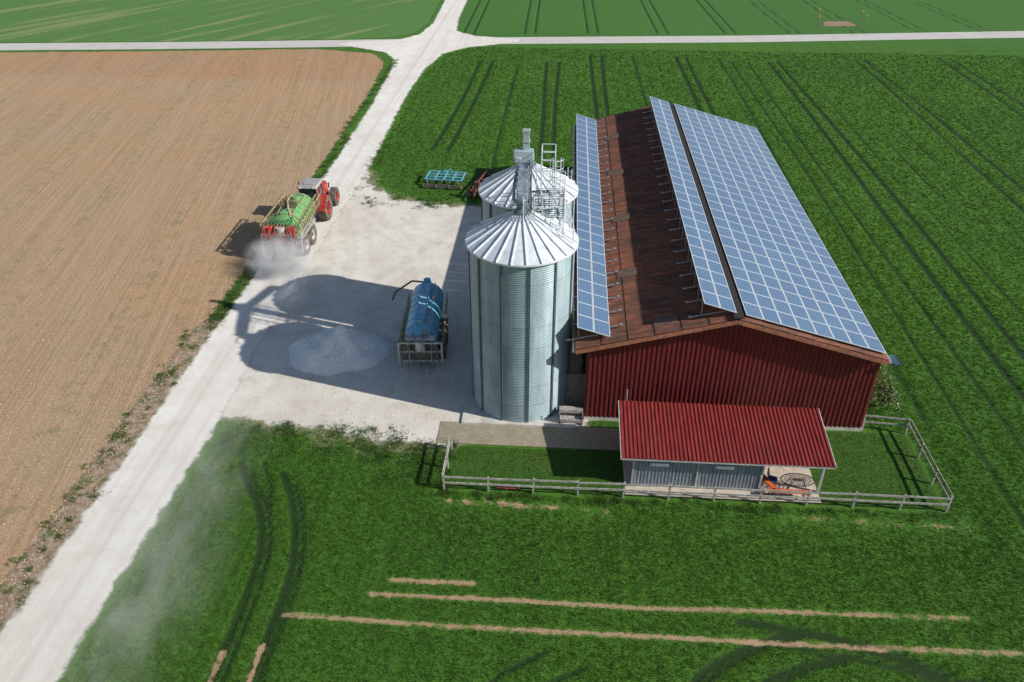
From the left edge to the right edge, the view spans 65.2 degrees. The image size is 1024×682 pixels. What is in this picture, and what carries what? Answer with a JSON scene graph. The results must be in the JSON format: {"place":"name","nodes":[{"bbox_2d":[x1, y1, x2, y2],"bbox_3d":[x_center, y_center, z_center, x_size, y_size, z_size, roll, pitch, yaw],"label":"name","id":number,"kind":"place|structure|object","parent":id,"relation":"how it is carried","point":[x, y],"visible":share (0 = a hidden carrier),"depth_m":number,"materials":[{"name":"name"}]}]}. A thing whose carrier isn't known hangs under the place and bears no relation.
{"place":"outdoors","nodes":[
{"label":"outdoors","id":0,"kind":"place"},
{"bbox_2d":[0,49,383,584],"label":"ploughed field","id":1,"kind":"structure","parent":0,"point":[233,145],"depth_m":68.56,"materials":[{"name":"soil"}]},
{"bbox_2d":[0,222,266,617],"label":"soil clods","id":2,"kind":"object","parent":1,"relation":"on","point":[105,378],"visible":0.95,"depth_m":49.24,"materials":[{"name":"brown soil"}]},
{"bbox_2d":[0,0,440,41],"bbox_3d":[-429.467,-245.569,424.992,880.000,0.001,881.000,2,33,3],"label":"meadow","id":3,"kind":"structure","parent":0,"point":[112,20],"depth_m":131.47,"materials":[{"name":"green plant"}]},
{"bbox_2d":[0,0,519,681],"bbox_3d":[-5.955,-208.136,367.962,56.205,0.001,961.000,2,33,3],"label":"gravel track","id":4,"kind":"structure","parent":0,"point":[48,624],"depth_m":43.21,"materials":[{"name":"beige gravel"}]},
{"bbox_2d":[259,192,322,255],"bbox_3d":[-16.754,-9.469,62.093,3.434,3.652,7.805,2,33,3],"label":"slurry tanker","id":5,"kind":"object","parent":4,"relation":"on","point":[291,224],"visible":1,"depth_m":59.55,"materials":[{"name":"green paint"}]},
{"bbox_2d":[297,177,339,219],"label":"tractor","id":6,"kind":"object","parent":4,"relation":"on","point":[310,187],"visible":0.72,"depth_m":65.20,"materials":[{"name":"red paint"}]},
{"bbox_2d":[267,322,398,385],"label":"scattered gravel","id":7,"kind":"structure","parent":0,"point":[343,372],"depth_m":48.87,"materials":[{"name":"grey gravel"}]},
{"bbox_2d":[0,0,1023,681],"bbox_3d":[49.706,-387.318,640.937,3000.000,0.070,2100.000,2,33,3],"label":"ground","id":8,"kind":"structure","parent":0,"point":[546,18],"depth_m":39.08,"materials":[{"name":"green plant"}]},
{"bbox_2d":[0,318,222,630],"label":"field margin","id":9,"kind":"object","parent":8,"relation":"on","point":[11,606],"visible":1,"depth_m":40.05,"materials":[{"name":"soil"}]},
{"bbox_2d":[222,171,589,446],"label":"gravel yard","id":10,"kind":"structure","parent":8,"relation":"on","point":[427,427],"depth_m":52.97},
{"bbox_2d":[288,325,394,375],"bbox_3d":[-10.780,-0.117,49.457,7.200,1.965,5.873,2,33,3],"label":"gravel heap","id":11,"kind":"object","parent":10,"relation":"on","point":[334,350],"visible":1,"depth_m":48.74,"materials":[{"name":"grey gravel"}]},
{"bbox_2d":[392,277,448,372],"bbox_3d":[-5.967,-1.535,50.337,3.920,3.300,8.716,0,33,0],"label":"slurry tanker","id":12,"kind":"object","parent":10,"relation":"on","point":[423,336],"visible":1,"depth_m":47.75,"materials":[{"name":"blue paint"}]},
{"bbox_2d":[465,169,499,197],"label":"disc harrow","id":13,"kind":"object","parent":10,"relation":"on","point":[472,189],"visible":0.52,"depth_m":70.15,"materials":[{"name":"metal"}]},
{"bbox_2d":[512,128,549,224],"bbox_3d":[0.635,-4.600,44.800,1.768,14.510,7.384,-3,33,-5],"label":"bucket elevator","id":14,"kind":"object","parent":10,"relation":"on","point":[523,158],"visible":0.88,"depth_m":41.35,"materials":[{"name":"silver metal"}]},
{"bbox_2d":[559,406,582,424],"bbox_3d":[3.251,4.080,44.084,1.300,0.705,0.850,2,33,3],"label":"wooden step","id":15,"kind":"object","parent":10,"relation":"on","point":[570,419],"visible":1,"depth_m":43.90,"materials":[{"name":"grey wood"}]},
{"bbox_2d":[423,168,467,189],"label":"cultivator","id":16,"kind":"object","parent":8,"relation":"on","point":[437,173],"visible":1,"depth_m":72.23,"materials":[{"name":"teal paint"}]},
{"bbox_2d":[0,59,949,625],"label":"weeds","id":17,"kind":"object","parent":8,"relation":"on","point":[214,317],"visible":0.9,"depth_m":42.56,"materials":[{"name":"green plant"}]},
{"bbox_2d":[461,322,575,427],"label":"silo foundation slab","id":18,"kind":"structure","parent":8,"relation":"on","point":[473,413],"depth_m":44.40,"materials":[{"name":"concrete"}]},
{"bbox_2d":[465,203,578,422],"bbox_3d":[0.513,-1.917,43.002,5.810,11.800,5.810,2,33,3],"label":"grain silo","id":19,"kind":"object","parent":18,"relation":"on","point":[521,275],"visible":0.95,"depth_m":40.81,"materials":[{"name":"silver metal"}]},
{"bbox_2d":[522,144,573,242],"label":"service platform","id":20,"kind":"structure","parent":19,"relation":"on","point":[553,198],"depth_m":41.13,"materials":[{"name":"silver metal"}]},
{"bbox_2d":[478,161,578,228],"bbox_3d":[0.951,-5.532,48.506,5.810,11.800,5.810,2,33,3],"label":"grain silo","id":21,"kind":"object","parent":18,"relation":"on","point":[495,191],"visible":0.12,"depth_m":45.22,"materials":[{"name":"silver metal"}]},
{"bbox_2d":[65,47,1023,681],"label":"crop","id":22,"kind":"object","parent":8,"relation":"on","point":[675,515],"visible":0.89,"depth_m":38.95,"materials":[{"name":"green plant"}]},
{"bbox_2d":[566,96,891,430],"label":"barn","id":23,"kind":"structure","parent":8,"relation":"on","point":[706,270],"depth_m":44.45,"materials":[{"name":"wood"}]},
{"bbox_2d":[564,374,584,405],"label":"slatted gate","id":24,"kind":"structure","parent":23,"relation":"attached to","point":[573,399],"depth_m":44.54,"materials":[{"name":"grey wood"}]},
{"bbox_2d":[881,355,900,365],"bbox_3d":[19.531,1.102,40.971,0.813,0.522,0.725,-13,35,-18],"label":"satellite dish","id":25,"kind":"object","parent":23,"relation":"attached to","point":[895,360],"visible":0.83,"depth_m":41.07,"materials":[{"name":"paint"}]},
{"bbox_2d":[823,21,855,25],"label":"bare soil patch","id":26,"kind":"object","parent":8,"relation":"on","point":[838,23],"visible":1,"depth_m":128.94,"materials":[{"name":"brown soil"}]},
{"bbox_2d":[870,366,902,413],"bbox_3d":[20.793,2.806,44.898,2.427,2.042,3.326,-12,35,-18],"label":"flowering shrub","id":27,"kind":"object","parent":8,"relation":"on","point":[885,393],"visible":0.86,"depth_m":44.36,"materials":[{"name":"green plant"}]},
{"bbox_2d":[0,31,1023,49],"bbox_3d":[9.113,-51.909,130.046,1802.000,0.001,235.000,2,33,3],"label":"country road","id":28,"kind":"structure","parent":0,"point":[523,40],"depth_m":119.15,"materials":[{"name":"grey asphalt"}]},
{"bbox_2d":[437,421,619,450],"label":"pavement","id":29,"kind":"structure","parent":0,"point":[545,437],"depth_m":43.11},
{"bbox_2d":[450,421,942,509],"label":"lawn","id":30,"kind":"structure","parent":0,"point":[542,468],"depth_m":40.98,"materials":[{"name":"green plant"}]},
{"bbox_2d":[496,486,517,489],"bbox_3d":[-0.263,7.304,39.766,1.100,0.085,0.250,4,33,6],"label":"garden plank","id":31,"kind":"object","parent":30,"relation":"on","point":[506,488],"visible":0.93,"depth_m":39.73,"materials":[{"name":"red wood"}]},
{"bbox_2d":[441,415,953,511],"bbox_3d":[8.977,5.752,41.369,24.522,1.059,6.272,2,33,3],"label":"wooden fence","id":32,"kind":"object","parent":30,"relation":"on","point":[761,490],"visible":1,"depth_m":38.82,"materials":[{"name":"grey wood"}]},
{"bbox_2d":[618,389,836,503],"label":"garden shed","id":33,"kind":"structure","parent":30,"relation":"on","point":[708,445],"depth_m":39.51,"materials":[{"name":"red metal"}]},
{"bbox_2d":[650,463,668,466],"bbox_3d":[7.211,6.051,39.093,0.950,0.160,0.070,2,33,3],"label":"window","id":34,"kind":"structure","parent":33,"relation":"in","point":[651,464],"depth_m":39.08,"materials":[{"name":"glass"}]},
{"bbox_2d":[715,466,734,469],"bbox_3d":[10.355,6.165,38.918,0.950,0.160,0.070,2,33,3],"label":"window","id":35,"kind":"structure","parent":33,"relation":"in","point":[716,467],"depth_m":38.90,"materials":[{"name":"glass"}]},
{"bbox_2d":[761,474,776,493],"bbox_3d":[12.661,7.141,39.592,0.290,0.481,1.100,-12,35,-18],"label":"garden bench","id":36,"kind":"object","parent":33,"relation":"on","point":[769,483],"visible":0.76,"depth_m":39.47,"materials":[{"name":"orange paint"}]},
{"bbox_2d":[767,467,777,486],"bbox_3d":[12.884,6.803,39.671,0.544,0.975,0.480,14,36,20],"label":"garden chair","id":37,"kind":"object","parent":33,"relation":"on","point":[773,479],"visible":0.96,"depth_m":39.63,"materials":[{"name":"blue fabric"}]},
{"bbox_2d":[767,488,808,500],"bbox_3d":[13.470,7.495,39.053,2.000,0.481,0.290,3,33,4],"label":"garden bench","id":38,"kind":"object","parent":33,"relation":"on","point":[789,490],"visible":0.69,"depth_m":38.95,"materials":[{"name":"orange paint"}]},
{"bbox_2d":[780,473,814,495],"bbox_3d":[14.006,7.099,39.421,1.695,0.750,0.936,2,33,3],"label":"garden table","id":39,"kind":"object","parent":33,"relation":"on","point":[798,479],"visible":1,"depth_m":39.23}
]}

